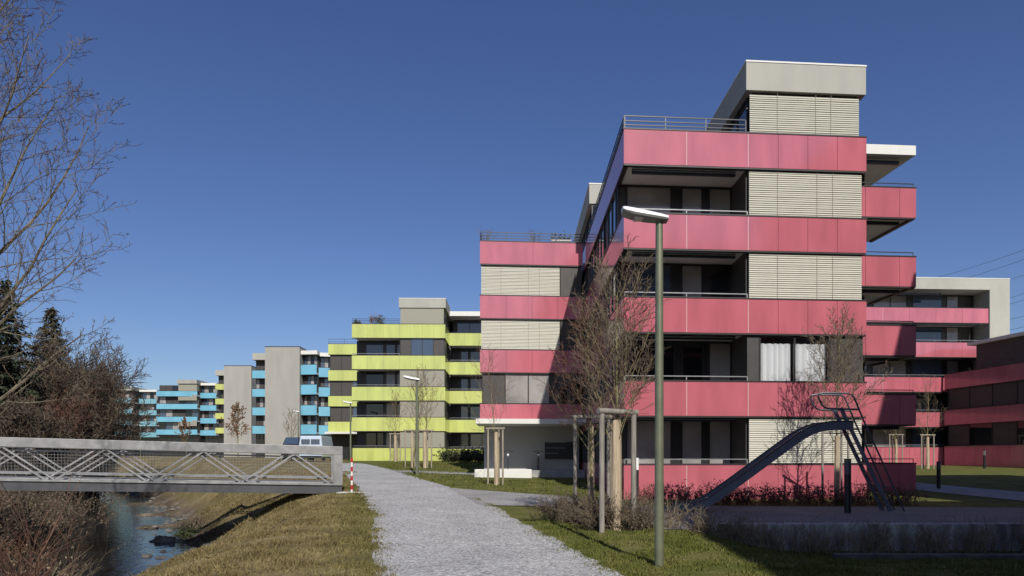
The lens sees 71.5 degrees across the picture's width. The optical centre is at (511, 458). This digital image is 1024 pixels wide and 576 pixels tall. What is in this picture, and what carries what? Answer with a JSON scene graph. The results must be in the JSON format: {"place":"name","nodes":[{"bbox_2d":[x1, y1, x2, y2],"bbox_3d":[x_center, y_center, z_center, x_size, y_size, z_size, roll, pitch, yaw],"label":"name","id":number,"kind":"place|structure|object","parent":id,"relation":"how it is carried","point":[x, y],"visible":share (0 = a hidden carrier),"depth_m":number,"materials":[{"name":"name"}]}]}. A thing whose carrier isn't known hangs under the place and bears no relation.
{"place":"outdoors","nodes":[
{"label":"outdoors","id":0,"kind":"place"},
{"bbox_2d":[0,491,195,575],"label":"river","id":1,"kind":"structure","parent":0,"point":[129,536],"depth_m":28.08,"materials":[{"name":"blue liquid"}]},
{"bbox_2d":[330,463,622,575],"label":"gravel path","id":2,"kind":"structure","parent":0,"point":[445,530],"depth_m":14.21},
{"bbox_2d":[0,456,1023,575],"bbox_3d":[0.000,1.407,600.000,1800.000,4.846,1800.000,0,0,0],"label":"ground","id":3,"kind":"structure","parent":0,"point":[191,504],"depth_m":28.66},
{"bbox_2d":[0,504,40,562],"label":"brush","id":4,"kind":"object","parent":3,"relation":"on","point":[7,536],"visible":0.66,"depth_m":22.27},
{"bbox_2d":[0,279,46,418],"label":"conifer tree","id":5,"kind":"object","parent":3,"relation":"on","point":[11,367],"visible":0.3,"depth_m":46.95,"materials":[{"name":"green plant"}]},
{"bbox_2d":[0,387,66,500],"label":"bare tree","id":6,"kind":"object","parent":3,"relation":"on","point":[18,428],"visible":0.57,"depth_m":42.29,"materials":[{"name":"brown plant"}]},
{"bbox_2d":[0,481,74,575],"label":"brush","id":7,"kind":"object","parent":3,"relation":"on","point":[67,537],"visible":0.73,"depth_m":10.54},
{"bbox_2d":[0,495,79,575],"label":"brush","id":8,"kind":"object","parent":3,"relation":"on","point":[1,556],"visible":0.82,"depth_m":9.40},
{"bbox_2d":[0,470,91,575],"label":"brush","id":9,"kind":"object","parent":3,"relation":"on","point":[22,562],"visible":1,"depth_m":8.46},
{"bbox_2d":[0,373,102,475],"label":"bare tree","id":10,"kind":"object","parent":3,"relation":"on","point":[61,412],"visible":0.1,"depth_m":48.31,"materials":[{"name":"brown plant"}]},
{"bbox_2d":[0,495,104,555],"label":"brush","id":11,"kind":"object","parent":3,"relation":"on","point":[29,527],"visible":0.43,"depth_m":25.88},
{"bbox_2d":[11,356,105,429],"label":"bare tree","id":12,"kind":"object","parent":3,"relation":"on","point":[49,384],"visible":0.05,"depth_m":50.16,"materials":[{"name":"brown plant"}]},
{"bbox_2d":[0,474,123,525],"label":"brush","id":13,"kind":"object","parent":3,"relation":"on","point":[56,502],"visible":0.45,"depth_m":36.09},
{"bbox_2d":[3,531,121,575],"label":"brush","id":14,"kind":"object","parent":3,"relation":"on","point":[59,572],"visible":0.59,"depth_m":17.29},
{"bbox_2d":[23,412,103,510],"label":"bare tree","id":15,"kind":"object","parent":3,"relation":"on","point":[75,455],"visible":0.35,"depth_m":45.02,"materials":[{"name":"brown plant"}]},
{"bbox_2d":[0,474,130,540],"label":"brush","id":16,"kind":"object","parent":3,"relation":"on","point":[33,505],"visible":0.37,"depth_m":30.10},
{"bbox_2d":[24,307,108,501],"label":"conifer tree","id":17,"kind":"object","parent":3,"relation":"on","point":[51,312],"visible":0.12,"depth_m":55.74,"materials":[{"name":"green plant"}]},
{"bbox_2d":[0,0,136,433],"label":"bare tree","id":18,"kind":"object","parent":3,"relation":"on","point":[31,266],"visible":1,"depth_m":12.02,"materials":[{"name":"brown plant"}]},
{"bbox_2d":[0,475,137,515],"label":"brush","id":19,"kind":"object","parent":3,"relation":"on","point":[64,502],"visible":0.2,"depth_m":43.04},
{"bbox_2d":[41,385,109,491],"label":"bare tree","id":20,"kind":"object","parent":3,"relation":"on","point":[76,425],"visible":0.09,"depth_m":49.71,"materials":[{"name":"brown plant"}]},
{"bbox_2d":[16,343,134,459],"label":"bare tree","id":21,"kind":"object","parent":3,"relation":"on","point":[91,375],"visible":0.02,"depth_m":58.28,"materials":[{"name":"brown plant"}]},
{"bbox_2d":[2,358,153,500],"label":"bare tree","id":22,"kind":"object","parent":3,"relation":"on","point":[104,424],"visible":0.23,"depth_m":50.43,"materials":[{"name":"brown plant"}]},
{"bbox_2d":[11,327,156,472],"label":"bare tree","id":23,"kind":"object","parent":3,"relation":"on","point":[100,372],"visible":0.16,"depth_m":53.91,"materials":[{"name":"brown plant"}]},
{"bbox_2d":[14,332,156,463],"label":"bare tree","id":24,"kind":"object","parent":3,"relation":"on","point":[121,380],"visible":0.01,"depth_m":62.53,"materials":[{"name":"brown plant"}]},
{"bbox_2d":[26,343,151,464],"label":"bare tree","id":25,"kind":"object","parent":3,"relation":"on","point":[134,374],"visible":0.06,"depth_m":56.72,"materials":[{"name":"brown plant"}]},
{"bbox_2d":[113,386,158,455],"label":"apartment building","id":26,"kind":"structure","parent":3,"relation":"on","point":[151,397],"depth_m":192.01,"materials":[{"name":"blue"}]},
{"bbox_2d":[131,493,210,565],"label":"river stones","id":27,"kind":"object","parent":3,"relation":"on","point":[171,544],"visible":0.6,"depth_m":34.20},
{"bbox_2d":[156,380,218,455],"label":"apartment building","id":28,"kind":"structure","parent":3,"relation":"on","point":[192,402],"depth_m":161.06,"materials":[{"name":"blue"}]},
{"bbox_2d":[159,409,198,418],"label":"window","id":29,"kind":"structure","parent":28,"relation":"in","point":[162,412],"depth_m":161.09,"materials":[{"name":"black"}]},
{"bbox_2d":[159,397,198,405],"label":"window","id":30,"kind":"structure","parent":28,"relation":"in","point":[162,400],"depth_m":161.06,"materials":[{"name":"black"}]},
{"bbox_2d":[159,435,198,455],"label":"window","id":31,"kind":"structure","parent":28,"relation":"in","point":[164,438],"depth_m":161.06,"materials":[{"name":"black"}]},
{"bbox_2d":[165,518,210,538],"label":"bush","id":32,"kind":"object","parent":3,"relation":"on","point":[188,532],"visible":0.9,"depth_m":29.73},
{"bbox_2d":[215,365,255,456],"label":"apartment building","id":33,"kind":"structure","parent":3,"relation":"on","point":[237,383],"depth_m":133.60,"materials":[{"name":"grey"}]},
{"bbox_2d":[221,402,250,457],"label":"young tree","id":34,"kind":"object","parent":3,"relation":"on","point":[235,420],"visible":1,"depth_m":92.08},
{"bbox_2d":[127,470,380,575],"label":"dry grass","id":35,"kind":"structure","parent":3,"relation":"on","point":[313,506],"depth_m":14.62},
{"bbox_2d":[252,346,331,457],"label":"apartment building","id":36,"kind":"structure","parent":3,"relation":"on","point":[291,377],"depth_m":103.03,"materials":[{"name":"grey"}]},
{"bbox_2d":[299,436,332,461],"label":"parked van","id":37,"kind":"object","parent":3,"relation":"on","point":[316,440],"visible":0.38,"depth_m":60.00,"materials":[{"name":"white"}]},
{"bbox_2d":[383,386,404,461],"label":"young tree","id":38,"kind":"object","parent":3,"relation":"on","point":[395,447],"visible":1,"depth_m":60.91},
{"bbox_2d":[325,298,483,460],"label":"apartment building","id":39,"kind":"structure","parent":3,"relation":"on","point":[439,337],"depth_m":68.07,"materials":[{"name":"yellow"}]},
{"bbox_2d":[330,355,351,369],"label":"window","id":40,"kind":"structure","parent":39,"relation":"in","point":[337,362],"depth_m":78.97,"materials":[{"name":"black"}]},
{"bbox_2d":[330,407,356,420],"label":"window","id":41,"kind":"structure","parent":39,"relation":"in","point":[336,413],"depth_m":78.97,"materials":[{"name":"black"}]},
{"bbox_2d":[330,381,356,394],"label":"window","id":42,"kind":"structure","parent":39,"relation":"in","point":[336,387],"depth_m":78.97,"materials":[{"name":"black"}]},
{"bbox_2d":[357,432,399,446],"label":"window","id":43,"kind":"structure","parent":39,"relation":"in","point":[364,439],"depth_m":68.71,"materials":[{"name":"black"}]},
{"bbox_2d":[357,402,399,416],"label":"window","id":44,"kind":"structure","parent":39,"relation":"in","point":[364,409],"depth_m":68.71,"materials":[{"name":"black"}]},
{"bbox_2d":[357,372,399,385],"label":"window","id":45,"kind":"structure","parent":39,"relation":"in","point":[363,378],"depth_m":68.71,"materials":[{"name":"black"}]},
{"bbox_2d":[357,341,399,354],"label":"window","id":46,"kind":"structure","parent":39,"relation":"in","point":[362,346],"depth_m":68.71,"materials":[{"name":"black"}]},
{"bbox_2d":[400,339,443,354],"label":"window","id":47,"kind":"structure","parent":39,"relation":"in","point":[407,346],"depth_m":67.02,"materials":[{"name":"blue"}]},
{"bbox_2d":[452,405,479,418],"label":"window","id":48,"kind":"structure","parent":39,"relation":"in","point":[458,412],"depth_m":73.31,"materials":[{"name":"black"}]},
{"bbox_2d":[452,348,479,361],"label":"window","id":49,"kind":"structure","parent":39,"relation":"in","point":[467,355],"depth_m":73.31,"materials":[{"name":"black"}]},
{"bbox_2d":[452,377,481,389],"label":"window","id":50,"kind":"structure","parent":39,"relation":"in","point":[458,383],"depth_m":73.31,"materials":[{"name":"black"}]},
{"bbox_2d":[452,433,483,447],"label":"window","id":51,"kind":"structure","parent":39,"relation":"in","point":[476,439],"depth_m":73.31,"materials":[{"name":"black"}]},
{"bbox_2d":[457,321,481,332],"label":"window","id":52,"kind":"structure","parent":39,"relation":"in","point":[462,326],"depth_m":73.32,"materials":[{"name":"black"}]},
{"bbox_2d":[403,375,419,474],"bbox_3d":[-5.260,-1.706,37.340,0.850,5.328,0.388,0,0,0],"label":"street lamp","id":53,"kind":"object","parent":3,"relation":"on","point":[417,435],"visible":0.96,"depth_m":37.27,"materials":[{"name":"white"}]},
{"bbox_2d":[401,367,432,467],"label":"young tree","id":54,"kind":"object","parent":3,"relation":"on","point":[412,456],"visible":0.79,"depth_m":45.42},
{"bbox_2d":[412,366,444,467],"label":"young tree","id":55,"kind":"object","parent":3,"relation":"on","point":[425,447],"visible":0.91,"depth_m":44.94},
{"bbox_2d":[432,445,462,461],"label":"hedge","id":56,"kind":"object","parent":3,"relation":"on","point":[445,456],"visible":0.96,"depth_m":59.66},
{"bbox_2d":[461,341,513,484],"bbox_3d":[-1.031,-1.954,31.209,2.449,6.399,1.880,0,0,0],"label":"young tree","id":57,"kind":"object","parent":3,"relation":"on","point":[496,461],"visible":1,"depth_m":30.90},
{"bbox_2d":[380,461,598,495],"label":"lawn grass","id":58,"kind":"structure","parent":3,"relation":"on","point":[466,464],"depth_m":35.26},
{"bbox_2d":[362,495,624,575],"bbox_3d":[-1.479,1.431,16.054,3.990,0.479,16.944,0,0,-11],"label":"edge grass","id":59,"kind":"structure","parent":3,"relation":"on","point":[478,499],"depth_m":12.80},
{"bbox_2d":[486,427,504,484],"bbox_3d":[-0.720,0.001,31.110,0.851,2.705,0.699,0,0,0],"label":"tree support","id":60,"kind":"object","parent":3,"relation":"on","point":[498,428],"visible":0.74,"depth_m":30.89,"materials":[{"name":"brown wood"}]},
{"bbox_2d":[521,485,590,521],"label":"shrub","id":61,"kind":"object","parent":3,"relation":"on","point":[548,512],"visible":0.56,"depth_m":17.52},
{"bbox_2d":[544,489,609,523],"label":"shrub","id":62,"kind":"object","parent":3,"relation":"on","point":[571,517],"visible":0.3,"depth_m":16.80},
{"bbox_2d":[530,286,643,507],"bbox_3d":[1.922,-1.372,18.062,2.873,5.989,2.229,0,0,0],"label":"young tree","id":63,"kind":"object","parent":3,"relation":"on","point":[590,448],"visible":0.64,"depth_m":18.03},
{"bbox_2d":[571,415,612,501],"bbox_3d":[2.020,0.310,18.345,1.046,2.832,0.802,0,0,0],"label":"tree support","id":64,"kind":"object","parent":3,"relation":"on","point":[575,456],"visible":0.54,"depth_m":18.01,"materials":[{"name":"grey wood"}]},
{"bbox_2d":[554,490,640,530],"bbox_3d":[2.002,1.149,15.650,1.663,0.953,1.660,0,0,-26],"label":"shrub","id":65,"kind":"object","parent":3,"relation":"on","point":[593,520],"visible":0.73,"depth_m":15.55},
{"bbox_2d":[596,408,638,532],"bbox_3d":[2.153,0.349,15.688,1.134,2.856,0.747,0,0,-32],"label":"tree support","id":66,"kind":"object","parent":3,"relation":"on","point":[601,412],"visible":0.65,"depth_m":15.16,"materials":[{"name":"grey wood"}]},
{"bbox_2d":[566,233,671,530],"bbox_3d":[2.349,-1.518,15.454,2.306,6.380,2.054,0,0,0],"label":"young tree","id":67,"kind":"object","parent":3,"relation":"on","point":[616,427],"visible":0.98,"depth_m":15.50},
{"bbox_2d":[594,487,683,531],"bbox_3d":[2.740,1.117,15.454,1.928,1.030,1.635,0,0,0],"label":"shrub","id":68,"kind":"object","parent":3,"relation":"on","point":[641,519],"visible":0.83,"depth_m":15.44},
{"bbox_2d":[621,206,668,566],"bbox_3d":[2.007,-1.035,10.760,0.680,5.537,0.310,0,0,0],"label":"street lamp","id":69,"kind":"object","parent":3,"relation":"on","point":[634,214],"visible":0.97,"depth_m":10.71,"materials":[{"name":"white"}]},
{"bbox_2d":[627,481,681,504],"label":"hedge plant","id":70,"kind":"object","parent":3,"relation":"on","point":[650,494],"visible":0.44,"depth_m":22.50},
{"bbox_2d":[636,496,694,529],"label":"shrub","id":71,"kind":"object","parent":3,"relation":"on","point":[671,521],"visible":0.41,"depth_m":15.89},
{"bbox_2d":[664,479,715,503],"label":"hedge plant","id":72,"kind":"object","parent":3,"relation":"on","point":[686,495],"visible":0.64,"depth_m":22.56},
{"bbox_2d":[474,60,916,499],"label":"apartment building","id":73,"kind":"structure","parent":3,"relation":"on","point":[770,200],"depth_m":25.27,"materials":[{"name":"pink"}]},
{"bbox_2d":[482,373,581,402],"bbox_3d":[1.082,-3.730,38.375,5.407,1.800,0.090,0,0,-4],"label":"window","id":74,"kind":"structure","parent":73,"relation":"in","point":[524,390],"depth_m":38.35,"materials":[{"name":"black"}]},
{"bbox_2d":[545,442,572,458],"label":"mailboxes","id":75,"kind":"object","parent":73,"relation":"attached to","point":[558,450],"visible":0.88,"depth_m":39.73,"materials":[{"name":"black"}]},
{"bbox_2d":[608,191,616,244],"bbox_3d":[3.970,-9.214,28.058,0.097,1.968,2.200,0,0,0],"label":"window","id":76,"kind":"structure","parent":73,"relation":"in","point":[612,213],"depth_m":28.03,"materials":[{"name":"blue"}]},
{"bbox_2d":[617,263,731,303],"bbox_3d":[6.094,-6.159,26.651,4.377,2.258,0.090,0,0,-4],"label":"window","id":77,"kind":"structure","parent":73,"relation":"in","point":[688,278],"depth_m":26.67,"materials":[{"name":"black"}]},
{"bbox_2d":[617,185,731,224],"bbox_3d":[6.094,-9.059,26.651,4.377,2.258,0.090,0,0,-4],"label":"window","id":78,"kind":"structure","parent":73,"relation":"in","point":[637,196],"depth_m":26.64,"materials":[{"name":"black"}]},
{"bbox_2d":[618,341,731,382],"bbox_3d":[6.094,-3.259,26.651,4.377,2.258,0.090,0,0,-4],"label":"window","id":79,"kind":"structure","parent":73,"relation":"in","point":[682,358],"depth_m":26.69,"materials":[{"name":"black"}]},
{"bbox_2d":[621,420,731,463],"bbox_3d":[6.094,-0.359,26.651,4.377,2.258,0.090,0,0,-4],"label":"window","id":80,"kind":"structure","parent":73,"relation":"in","point":[682,439],"depth_m":26.67,"materials":[{"name":"black"}]},
{"bbox_2d":[727,98,748,131],"bbox_3d":[8.431,-12.040,26.571,0.097,1.720,2.300,0,0,0],"label":"window","id":81,"kind":"structure","parent":73,"relation":"in","point":[743,113],"depth_m":25.99,"materials":[{"name":"black"}]},
{"bbox_2d":[759,336,829,380],"bbox_3d":[9.986,-3.409,25.249,2.607,1.958,0.244,0,0,-4],"label":"window","id":82,"kind":"structure","parent":73,"relation":"in","point":[774,359],"depth_m":25.31,"materials":[{"name":"white"}]},
{"bbox_2d":[678,501,745,539],"bbox_3d":[4.193,1.306,15.084,1.352,0.901,1.798,0,0,0],"label":"shrub","id":83,"kind":"object","parent":3,"relation":"on","point":[699,524],"visible":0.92,"depth_m":14.87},
{"bbox_2d":[692,479,742,505],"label":"hedge plant","id":84,"kind":"object","parent":3,"relation":"on","point":[724,500],"visible":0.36,"depth_m":22.34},
{"bbox_2d":[695,502,768,545],"bbox_3d":[4.576,1.379,14.902,1.360,1.094,1.670,0,0,31],"label":"shrub","id":85,"kind":"object","parent":3,"relation":"on","point":[730,537],"visible":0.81,"depth_m":14.94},
{"bbox_2d":[719,480,773,505],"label":"hedge plant","id":86,"kind":"object","parent":3,"relation":"on","point":[746,495],"visible":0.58,"depth_m":22.52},
{"bbox_2d":[721,511,818,554],"bbox_3d":[5.227,1.534,14.882,1.843,1.036,1.650,0,0,45],"label":"shrub","id":87,"kind":"object","parent":3,"relation":"on","point":[761,540],"visible":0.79,"depth_m":14.91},
{"bbox_2d":[735,482,816,505],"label":"hedge plant","id":88,"kind":"object","parent":3,"relation":"on","point":[775,497],"visible":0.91,"depth_m":22.41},
{"bbox_2d":[770,479,839,505],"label":"hedge plant","id":89,"kind":"object","parent":3,"relation":"on","point":[813,499],"visible":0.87,"depth_m":22.52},
{"bbox_2d":[777,512,863,555],"bbox_3d":[6.555,1.572,15.042,1.605,0.968,1.452,0,0,38],"label":"shrub","id":90,"kind":"object","parent":3,"relation":"on","point":[822,547],"visible":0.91,"depth_m":14.98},
{"bbox_2d":[638,505,1023,528],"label":"play area","id":91,"kind":"object","parent":3,"relation":"on","point":[812,513],"visible":0.66,"depth_m":19.13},
{"bbox_2d":[673,392,904,510],"bbox_3d":[7.876,-0.159,20.300,6.464,3.450,0.588,0,0,0],"label":"playground slide","id":92,"kind":"object","parent":91,"relation":"on","point":[756,465],"visible":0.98,"depth_m":20.03,"materials":[{"name":"grey"}]},
{"bbox_2d":[800,480,868,505],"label":"hedge plant","id":93,"kind":"object","parent":3,"relation":"on","point":[835,496],"visible":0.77,"depth_m":22.34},
{"bbox_2d":[821,430,848,503],"bbox_3d":[10.492,0.332,22.975,0.955,2.669,0.725,0,0,32],"label":"tree support","id":94,"kind":"object","parent":3,"relation":"on","point":[822,458],"visible":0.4,"depth_m":22.90,"materials":[{"name":"grey wood"}]},
{"bbox_2d":[794,302,891,503],"bbox_3d":[10.803,-1.727,22.730,3.048,6.583,2.393,0,0,0],"label":"young tree","id":95,"kind":"object","parent":3,"relation":"on","point":[836,440],"visible":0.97,"depth_m":22.80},
{"bbox_2d":[844,459,850,512],"bbox_3d":[9.251,0.779,19.600,0.191,1.557,0.191,0,0,0],"label":"bollard","id":96,"kind":"object","parent":3,"relation":"on","point":[847,485],"visible":0.88,"depth_m":19.52,"materials":[{"name":"black"}]},
{"bbox_2d":[694,522,1023,551],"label":"retaining wall","id":97,"kind":"structure","parent":3,"relation":"on","point":[955,525],"depth_m":15.27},
{"bbox_2d":[851,478,893,505],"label":"hedge plant","id":98,"kind":"object","parent":3,"relation":"on","point":[867,496],"visible":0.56,"depth_m":22.49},
{"bbox_2d":[832,516,929,552],"bbox_3d":[7.645,1.624,14.984,1.716,0.861,1.641,0,0,-13],"label":"shrub","id":99,"kind":"object","parent":3,"relation":"on","point":[875,543],"visible":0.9,"depth_m":14.85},
{"bbox_2d":[860,483,929,505],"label":"hedge plant","id":100,"kind":"object","parent":3,"relation":"on","point":[904,494],"visible":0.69,"depth_m":22.29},
{"bbox_2d":[832,553,1023,559],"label":"edging wall","id":101,"kind":"structure","parent":3,"relation":"on","point":[889,556],"depth_m":13.96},
{"bbox_2d":[914,374,944,468],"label":"young tree","id":102,"kind":"object","parent":3,"relation":"on","point":[927,453],"visible":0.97,"depth_m":48.95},
{"bbox_2d":[885,513,987,552],"bbox_3d":[8.902,1.554,14.856,1.837,0.998,1.595,0,0,41],"label":"shrub","id":103,"kind":"object","parent":3,"relation":"on","point":[930,542],"visible":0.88,"depth_m":14.89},
{"bbox_2d":[865,277,1023,467],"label":"apartment building","id":104,"kind":"structure","parent":3,"relation":"on","point":[969,358],"depth_m":58.66,"materials":[{"name":"pink"}]},
{"bbox_2d":[865,429,947,446],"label":"window","id":105,"kind":"structure","parent":104,"relation":"in","point":[911,437],"depth_m":60.59,"materials":[{"name":"black"}]},
{"bbox_2d":[865,360,971,376],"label":"window","id":106,"kind":"structure","parent":104,"relation":"in","point":[911,368],"depth_m":60.67,"materials":[{"name":"black"}]},
{"bbox_2d":[866,295,971,307],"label":"window","id":107,"kind":"structure","parent":104,"relation":"in","point":[898,300],"depth_m":60.68,"materials":[{"name":"black"}]},
{"bbox_2d":[916,394,947,411],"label":"window","id":108,"kind":"structure","parent":104,"relation":"in","point":[941,398],"depth_m":60.71,"materials":[{"name":"black"}]},
{"bbox_2d":[916,327,971,341],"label":"window","id":109,"kind":"structure","parent":104,"relation":"in","point":[923,334],"depth_m":60.76,"materials":[{"name":"black"}]},
{"bbox_2d":[948,421,1023,445],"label":"window","id":110,"kind":"structure","parent":104,"relation":"in","point":[1003,433],"depth_m":54.41,"materials":[{"name":"black"}]},
{"bbox_2d":[948,380,1023,409],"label":"window","id":111,"kind":"structure","parent":104,"relation":"in","point":[1006,393],"depth_m":54.41,"materials":[{"name":"black"}]},
{"bbox_2d":[932,494,1023,552],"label":"shrub","id":112,"kind":"object","parent":3,"relation":"on","point":[980,544],"visible":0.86,"depth_m":14.93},
{"bbox_2d":[0,0,1023,389],"label":"sky","id":113,"kind":"structure","parent":0,"point":[296,171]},
{"bbox_2d":[450,488,579,505],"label":"side path","id":114,"kind":"structure","parent":0,"point":[503,498],"depth_m":24.22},
{"bbox_2d":[518,518,1023,575],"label":"lawn grass","id":115,"kind":"structure","parent":0,"point":[973,565],"depth_m":11.64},
{"bbox_2d":[916,482,1023,500],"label":"courtyard path","id":116,"kind":"structure","parent":0,"point":[1002,494],"depth_m":29.06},
{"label":"bridge abutment","id":117,"kind":"object","parent":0,"visible":0},
{"bbox_2d":[0,437,342,493],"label":"footbridge","id":118,"kind":"object","parent":117,"relation":"on","point":[248,484],"visible":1,"depth_m":23.99,"materials":[{"name":"metal"}]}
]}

